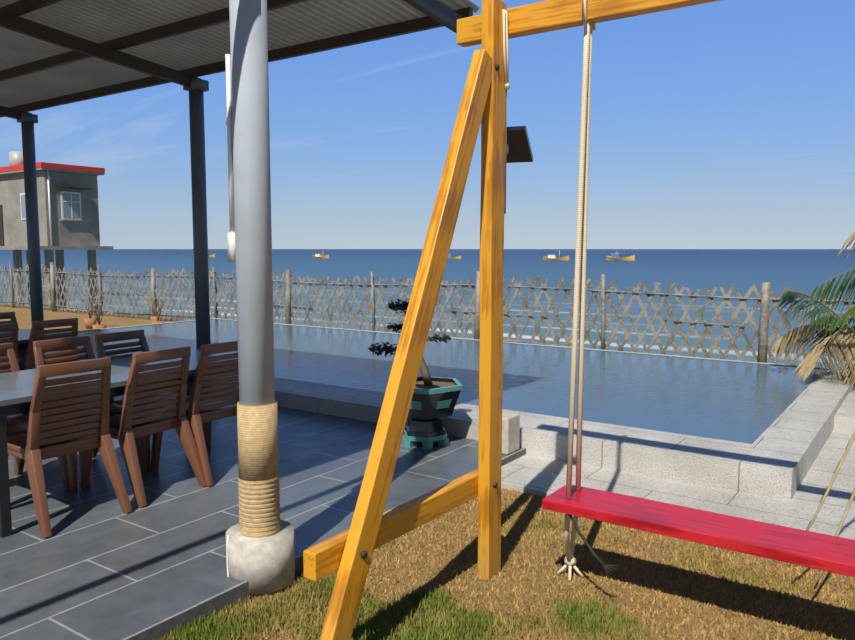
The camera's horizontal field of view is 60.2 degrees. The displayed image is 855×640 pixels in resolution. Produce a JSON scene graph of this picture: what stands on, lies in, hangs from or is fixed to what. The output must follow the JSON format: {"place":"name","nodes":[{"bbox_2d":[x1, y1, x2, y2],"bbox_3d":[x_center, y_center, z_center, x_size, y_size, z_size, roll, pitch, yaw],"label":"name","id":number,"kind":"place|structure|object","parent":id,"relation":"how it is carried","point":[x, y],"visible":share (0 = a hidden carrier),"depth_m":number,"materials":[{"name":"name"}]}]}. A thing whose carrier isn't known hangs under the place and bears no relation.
{"place":"outdoors","nodes":[
{"label":"outdoors","id":0,"kind":"place"},
{"bbox_2d":[0,151,113,311],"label":"stilt house","id":1,"kind":"structure","parent":0,"point":[68,210],"depth_m":36.62,"materials":[{"name":"grey"}]},
{"bbox_2d":[0,391,525,639],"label":"patio floor","id":2,"kind":"structure","parent":0,"point":[98,564],"depth_m":3.98,"materials":[{"name":"tile"}]},
{"bbox_2d":[0,323,17,369],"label":"chair","id":3,"kind":"object","parent":2,"relation":"on","point":[13,329],"visible":0.31,"depth_m":5.97,"materials":[{"name":"brown wood"}]},
{"bbox_2d":[0,312,33,367],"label":"chair","id":4,"kind":"object","parent":2,"relation":"on","point":[12,317],"visible":0.19,"depth_m":6.99,"materials":[{"name":"brown wood"}]},
{"bbox_2d":[0,343,68,490],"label":"chair","id":5,"kind":"object","parent":2,"relation":"on","point":[17,425],"visible":0.33,"depth_m":4.63,"materials":[{"name":"brown wood"}]},
{"bbox_2d":[0,329,69,361],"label":"table","id":6,"kind":"object","parent":2,"relation":"on","point":[23,336],"visible":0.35,"depth_m":6.48,"materials":[{"name":"black"}]},
{"bbox_2d":[6,318,84,417],"bbox_3d":[-3.344,0.427,6.426,0.626,0.890,0.485,4,7,34],"label":"chair","id":7,"kind":"object","parent":2,"relation":"on","point":[35,332],"visible":0.33,"depth_m":6.24,"materials":[{"name":"brown wood"}]},
{"bbox_2d":[7,357,131,537],"bbox_3d":[-2.053,0.651,4.102,0.626,0.890,0.485,4,7,37],"label":"chair","id":8,"kind":"object","parent":2,"relation":"on","point":[35,445],"visible":1,"depth_m":3.98,"materials":[{"name":"brown wood"}]},
{"bbox_2d":[26,335,139,487],"bbox_3d":[-2.261,0.577,4.871,0.626,0.890,0.485,3,6,31],"label":"chair","id":9,"kind":"object","parent":2,"relation":"on","point":[39,356],"visible":0.21,"depth_m":4.91,"materials":[{"name":"brown wood"}]},
{"bbox_2d":[17,78,211,397],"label":"support posts","id":10,"kind":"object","parent":2,"relation":"on","point":[197,88],"visible":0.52,"depth_m":6.87,"materials":[{"name":"black metal"}]},
{"bbox_2d":[0,0,472,119],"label":"roof frame","id":11,"kind":"object","parent":10,"relation":"on","point":[438,13],"visible":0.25,"depth_m":5.79,"materials":[{"name":"black metal"}]},
{"bbox_2d":[0,0,479,107],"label":"roof sheet","id":12,"kind":"object","parent":11,"relation":"on","point":[98,21],"visible":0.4,"depth_m":5.79,"materials":[{"name":"grey metal"}]},
{"bbox_2d":[0,348,237,537],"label":"table","id":13,"kind":"object","parent":2,"relation":"on","point":[16,389],"visible":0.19,"depth_m":4.08,"materials":[{"name":"black"}]},
{"bbox_2d":[95,329,189,468],"bbox_3d":[-2.031,0.540,5.258,0.626,0.890,0.485,3,6,31],"label":"chair","id":14,"kind":"object","parent":2,"relation":"on","point":[100,340],"visible":0.19,"depth_m":5.28,"materials":[{"name":"brown wood"}]},
{"bbox_2d":[80,346,205,507],"bbox_3d":[-1.761,0.609,4.542,0.626,0.890,0.485,4,7,33],"label":"chair","id":15,"kind":"object","parent":2,"relation":"on","point":[129,424],"visible":0.9,"depth_m":4.44,"materials":[{"name":"brown wood"}]},
{"bbox_2d":[151,341,238,486],"bbox_3d":[-1.471,0.573,4.914,0.626,0.890,0.485,4,7,35],"label":"chair","id":16,"kind":"object","parent":2,"relation":"on","point":[204,410],"visible":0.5,"depth_m":4.75,"materials":[{"name":"brown wood"}]},
{"bbox_2d":[402,376,461,449],"bbox_3d":[-0.017,0.708,5.609,0.587,0.470,0.571,4,7,35],"label":"bonsai pot","id":17,"kind":"object","parent":2,"relation":"on","point":[432,407],"visible":0.83,"depth_m":5.47,"materials":[{"name":"black ceramic"}]},
{"bbox_2d":[368,298,450,385],"bbox_3d":[-0.149,0.164,5.652,0.678,0.662,0.308,4,7,35],"label":"bonsai tree","id":18,"kind":"object","parent":17,"relation":"on","point":[403,307],"visible":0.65,"depth_m":5.62,"materials":[{"name":"green plant"}]},
{"bbox_2d":[502,412,519,454],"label":"stone block","id":19,"kind":"structure","parent":2,"relation":"on","point":[510,431],"depth_m":5.33,"materials":[{"name":"white stone"}]},
{"bbox_2d":[0,249,854,368],"bbox_3d":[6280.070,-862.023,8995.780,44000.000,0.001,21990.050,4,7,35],"label":"sea","id":20,"kind":"structure","parent":0,"point":[807,271],"depth_m":104.45,"materials":[{"name":"liquid"}]},
{"bbox_2d":[313,253,328,257],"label":"boat","id":21,"kind":"object","parent":20,"relation":"on","point":[317,255],"visible":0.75,"depth_m":329.65,"materials":[{"name":"brown wood"}]},
{"bbox_2d":[447,253,460,258],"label":"boat","id":22,"kind":"object","parent":20,"relation":"on","point":[450,256],"visible":0.56,"depth_m":307.11,"materials":[{"name":"yellow wood"}]},
{"bbox_2d":[543,251,568,260],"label":"boat","id":23,"kind":"object","parent":20,"relation":"on","point":[552,256],"visible":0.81,"depth_m":269.90,"materials":[{"name":"brown wood"}]},
{"bbox_2d":[606,250,634,260],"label":"boat","id":24,"kind":"object","parent":20,"relation":"on","point":[618,257],"visible":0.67,"depth_m":268.25,"materials":[{"name":"yellow wood"}]},
{"bbox_2d":[0,304,854,639],"bbox_3d":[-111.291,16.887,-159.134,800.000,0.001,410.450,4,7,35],"label":"ground","id":25,"kind":"structure","parent":0,"point":[24,318],"depth_m":3.47,"materials":[{"name":"brown plant"}]},
{"bbox_2d":[80,286,102,328],"bbox_3d":[-6.587,-0.253,14.476,0.413,0.842,0.426,-3,6,-31],"label":"potted plant","id":26,"kind":"object","parent":25,"relation":"on","point":[89,322],"visible":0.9,"depth_m":14.43,"materials":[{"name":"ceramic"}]},
{"bbox_2d":[85,291,112,328],"bbox_3d":[-5.898,-0.123,13.175,0.469,0.833,0.360,1,6,8],"label":"potted plant","id":27,"kind":"object","parent":25,"relation":"on","point":[98,326],"visible":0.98,"depth_m":13.18,"materials":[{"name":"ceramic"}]},
{"bbox_2d":[144,290,166,320],"bbox_3d":[-5.493,-0.296,14.903,0.433,0.848,0.471,4,7,35],"label":"potted plant","id":28,"kind":"object","parent":25,"relation":"on","point":[153,318],"visible":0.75,"depth_m":14.88,"materials":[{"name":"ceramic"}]},
{"bbox_2d":[145,289,168,323],"bbox_3d":[-5.075,-0.194,13.938,0.471,0.828,0.346,4,7,35],"label":"potted plant","id":29,"kind":"object","parent":25,"relation":"on","point":[157,321],"visible":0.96,"depth_m":13.90,"materials":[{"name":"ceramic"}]},
{"bbox_2d":[226,0,294,594],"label":"pillar","id":30,"kind":"structure","parent":25,"relation":"on","point":[261,558],"depth_m":3.27,"materials":[{"name":"metal"}]},
{"bbox_2d":[225,54,235,576],"bbox_3d":[-0.892,0.046,3.270,0.041,2.404,0.154,2,6,22],"label":"conduit","id":31,"kind":"object","parent":30,"relation":"attached to","point":[231,245],"depth_m":3.25,"materials":[{"name":"white plastic"}]},
{"bbox_2d":[320,49,491,639],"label":"swing diagonal leg","id":32,"kind":"object","parent":25,"relation":"on","point":[345,600],"visible":1,"depth_m":2.87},
{"bbox_2d":[303,469,477,580],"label":"beam","id":33,"kind":"structure","parent":32,"relation":"attached to","point":[322,559],"depth_m":3.00,"materials":[{"name":"orange wood"}]},
{"bbox_2d":[0,262,854,368],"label":"bamboo fence","id":34,"kind":"object","parent":25,"relation":"on","point":[764,299],"visible":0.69,"depth_m":11.38,"materials":[{"name":"beige wood"}]},
{"bbox_2d":[45,318,854,500],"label":"pool basin","id":35,"kind":"object","parent":25,"relation":"in","point":[777,457],"visible":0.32,"depth_m":5.34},
{"bbox_2d":[77,319,824,443],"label":"pool water","id":36,"kind":"structure","parent":35,"relation":"in","point":[748,403],"depth_m":7.80,"materials":[{"name":"blue liquid"}]},
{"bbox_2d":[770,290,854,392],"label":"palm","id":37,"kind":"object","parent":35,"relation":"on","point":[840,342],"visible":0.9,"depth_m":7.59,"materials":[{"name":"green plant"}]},
{"bbox_2d":[478,0,505,580],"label":"swing post","id":38,"kind":"object","parent":25,"relation":"on","point":[492,206],"visible":0.83,"depth_m":3.38,"materials":[{"name":"orange wood"}]},
{"bbox_2d":[360,64,499,558],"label":"bolts","id":39,"kind":"object","parent":38,"relation":"in","point":[364,553],"visible":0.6,"depth_m":3.26,"materials":[{"name":"black metal"}]},
{"bbox_2d":[504,90,532,213],"bbox_3d":[0.404,-0.891,3.484,0.150,0.780,0.237,2,6,20],"label":"solar lamp","id":40,"kind":"object","parent":38,"relation":"attached to","point":[517,146],"visible":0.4,"depth_m":3.47,"materials":[{"name":"black"}]},
{"bbox_2d":[457,0,719,46],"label":"swing top beam","id":41,"kind":"structure","parent":38,"relation":"on","point":[539,17],"depth_m":3.19,"materials":[{"name":"orange wood"}]},
{"bbox_2d":[502,0,595,580],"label":"swing ropes","id":42,"kind":"object","parent":41,"relation":"hanging from","point":[570,561],"visible":0.92,"depth_m":3.26,"materials":[{"name":"beige fabric"}]},
{"bbox_2d":[568,514,617,577],"bbox_3d":[0.706,0.973,3.188,0.241,0.230,0.040,5,7,40],"label":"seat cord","id":43,"kind":"object","parent":42,"relation":"attached to","point":[600,561],"visible":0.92,"depth_m":3.18,"materials":[{"name":"grey fabric"}]},
{"bbox_2d":[542,485,854,576],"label":"swing seat","id":44,"kind":"object","parent":42,"relation":"hanging from","point":[820,551],"visible":0.9,"depth_m":2.97,"materials":[{"name":"red wood"}]},
{"bbox_2d":[501,430,854,539],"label":"pool paving","id":45,"kind":"structure","parent":25,"relation":"on","point":[540,476],"depth_m":4.69,"materials":[{"name":"stone"}]},
{"bbox_2d":[833,384,854,432],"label":"pool step","id":46,"kind":"object","parent":45,"relation":"on","point":[844,418],"visible":1,"depth_m":6.21,"materials":[{"name":"white stone"}]},
{"bbox_2d":[806,431,854,588],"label":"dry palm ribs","id":47,"kind":"object","parent":25,"relation":"on","point":[827,492],"visible":0.74,"depth_m":3.10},
{"bbox_2d":[0,0,854,248],"label":"sky","id":48,"kind":"structure","parent":0,"point":[722,124],"materials":[{"name":"blue"}]},
{"bbox_2d":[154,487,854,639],"bbox_3d":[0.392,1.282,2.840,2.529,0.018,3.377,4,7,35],"label":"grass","id":49,"kind":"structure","parent":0,"point":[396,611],"depth_m":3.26,"materials":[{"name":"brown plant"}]},
{"bbox_2d":[807,232,854,335],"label":"palm tree","id":50,"kind":"object","parent":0,"point":[850,314],"visible":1,"depth_m":6.97,"materials":[{"name":"green plant"}]}
]}

